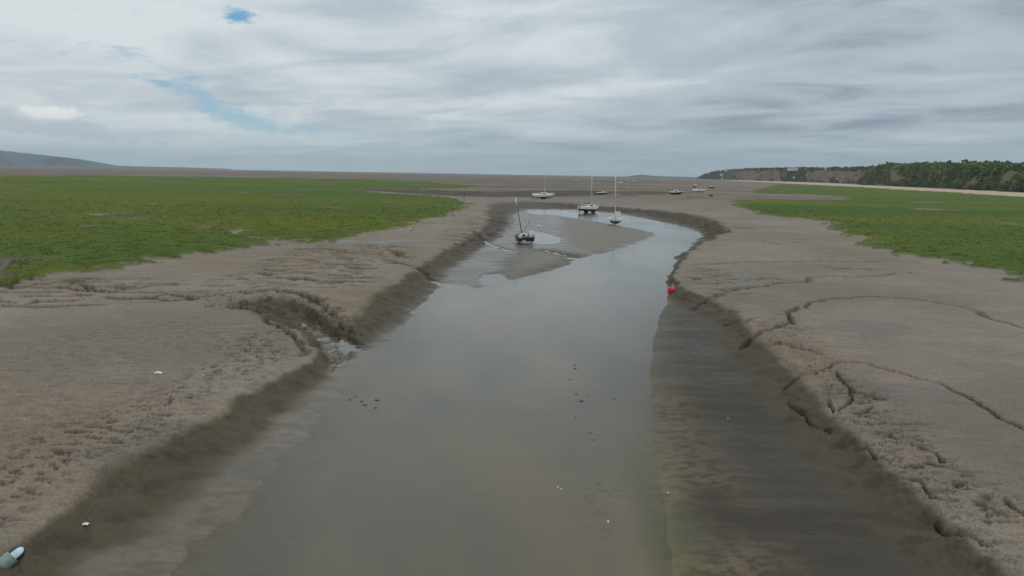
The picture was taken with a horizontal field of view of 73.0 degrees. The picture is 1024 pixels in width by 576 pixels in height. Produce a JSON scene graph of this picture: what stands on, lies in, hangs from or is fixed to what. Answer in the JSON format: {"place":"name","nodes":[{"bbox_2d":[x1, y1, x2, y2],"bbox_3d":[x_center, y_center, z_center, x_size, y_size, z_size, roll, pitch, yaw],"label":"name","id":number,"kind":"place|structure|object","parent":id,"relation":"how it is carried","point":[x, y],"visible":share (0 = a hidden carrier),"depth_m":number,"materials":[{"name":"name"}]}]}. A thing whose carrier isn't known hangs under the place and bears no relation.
{"place":"outdoors","nodes":[
{"label":"outdoors","id":0,"kind":"place"},
{"bbox_2d":[0,150,230,169],"bbox_3d":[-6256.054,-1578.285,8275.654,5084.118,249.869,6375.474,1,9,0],"label":"hills","id":1,"kind":"structure","parent":0,"point":[10,158],"depth_m":7855.91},
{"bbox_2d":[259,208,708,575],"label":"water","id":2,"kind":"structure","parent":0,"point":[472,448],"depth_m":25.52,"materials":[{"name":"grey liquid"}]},
{"bbox_2d":[578,173,598,212],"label":"sailing yacht","id":3,"kind":"object","parent":2,"relation":"on","point":[592,208],"visible":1,"depth_m":184.29,"materials":[{"name":"white plastic"}]},
{"bbox_2d":[667,286,675,293],"bbox_3d":[13.430,0.170,58.234,0.711,0.836,0.716,-3,10,-20],"label":"mooring buoy","id":4,"kind":"object","parent":2,"relation":"on","point":[671,289],"visible":0.82,"depth_m":58.00,"materials":[{"name":"red plastic"}]},
{"bbox_2d":[0,166,1023,575],"bbox_3d":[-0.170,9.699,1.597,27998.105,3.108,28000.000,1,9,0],"label":"ground","id":5,"kind":"structure","parent":0,"point":[868,400],"depth_m":34.47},
{"bbox_2d":[0,546,24,567],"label":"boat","id":6,"kind":"object","parent":5,"relation":"on","point":[11,557],"visible":0.94,"depth_m":16.32,"materials":[{"name":"plastic"}]},
{"bbox_2d":[515,198,534,243],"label":"sailing yacht","id":7,"kind":"object","parent":5,"relation":"on","point":[524,238],"visible":1,"depth_m":97.02,"materials":[{"name":"blue paint"}]},
{"bbox_2d":[531,173,554,198],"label":"sailing yacht","id":8,"kind":"object","parent":5,"relation":"on","point":[543,195],"visible":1,"depth_m":260.52,"materials":[{"name":"white plastic"}]},
{"bbox_2d":[609,175,621,223],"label":"sailing yacht","id":9,"kind":"object","parent":5,"relation":"on","point":[616,218],"visible":1,"depth_m":137.58,"materials":[{"name":"white plastic"}]},
{"bbox_2d":[669,190,682,194],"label":"motor cruiser","id":10,"kind":"object","parent":5,"relation":"on","point":[676,192],"visible":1,"depth_m":362.12,"materials":[{"name":"white plastic"}]},
{"bbox_2d":[692,189,706,191],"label":"motor cruiser","id":11,"kind":"object","parent":5,"relation":"on","point":[700,190],"visible":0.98,"depth_m":405.53,"materials":[{"name":"white plastic"}]},
{"bbox_2d":[0,185,1023,287],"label":"marsh grass","id":12,"kind":"structure","parent":0,"point":[350,228],"depth_m":111.82,"materials":[{"name":"green plant"}]},
{"bbox_2d":[0,0,1023,176],"label":"sky","id":13,"kind":"structure","parent":0,"point":[672,88],"materials":[{"name":"grey"}]},
{"bbox_2d":[628,175,696,177],"bbox_3d":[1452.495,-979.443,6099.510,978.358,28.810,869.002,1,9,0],"label":"hills","id":14,"kind":"structure","parent":0,"point":[648,176],"depth_m":5873.17,"materials":[{"name":"grey"}]},
{"bbox_2d":[701,169,868,183],"bbox_3d":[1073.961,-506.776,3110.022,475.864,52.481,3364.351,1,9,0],"label":"headland","id":15,"kind":"structure","parent":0,"point":[849,176],"depth_m":2132.43,"materials":[{"name":"brown soil"}]},
{"bbox_2d":[696,165,873,183],"bbox_3d":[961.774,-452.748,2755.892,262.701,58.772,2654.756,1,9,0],"label":"woodland","id":16,"kind":"object","parent":15,"relation":"on","point":[801,171],"visible":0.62,"depth_m":2257.73,"materials":[{"name":"green plant"}]},
{"bbox_2d":[787,168,798,170],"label":"white house","id":17,"kind":"structure","parent":15,"relation":"on","point":[791,169],"depth_m":2280.61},
{"bbox_2d":[859,165,1023,190],"bbox_3d":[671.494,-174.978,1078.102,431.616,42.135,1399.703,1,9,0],"label":"headland","id":18,"kind":"structure","parent":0,"point":[1008,175],"depth_m":969.06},
{"bbox_2d":[857,161,1023,189],"bbox_3d":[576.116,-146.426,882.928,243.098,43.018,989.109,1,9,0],"label":"woodland","id":19,"kind":"object","parent":18,"relation":"on","point":[971,167],"visible":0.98,"depth_m":918.79,"materials":[{"name":"green plant"}]}
]}

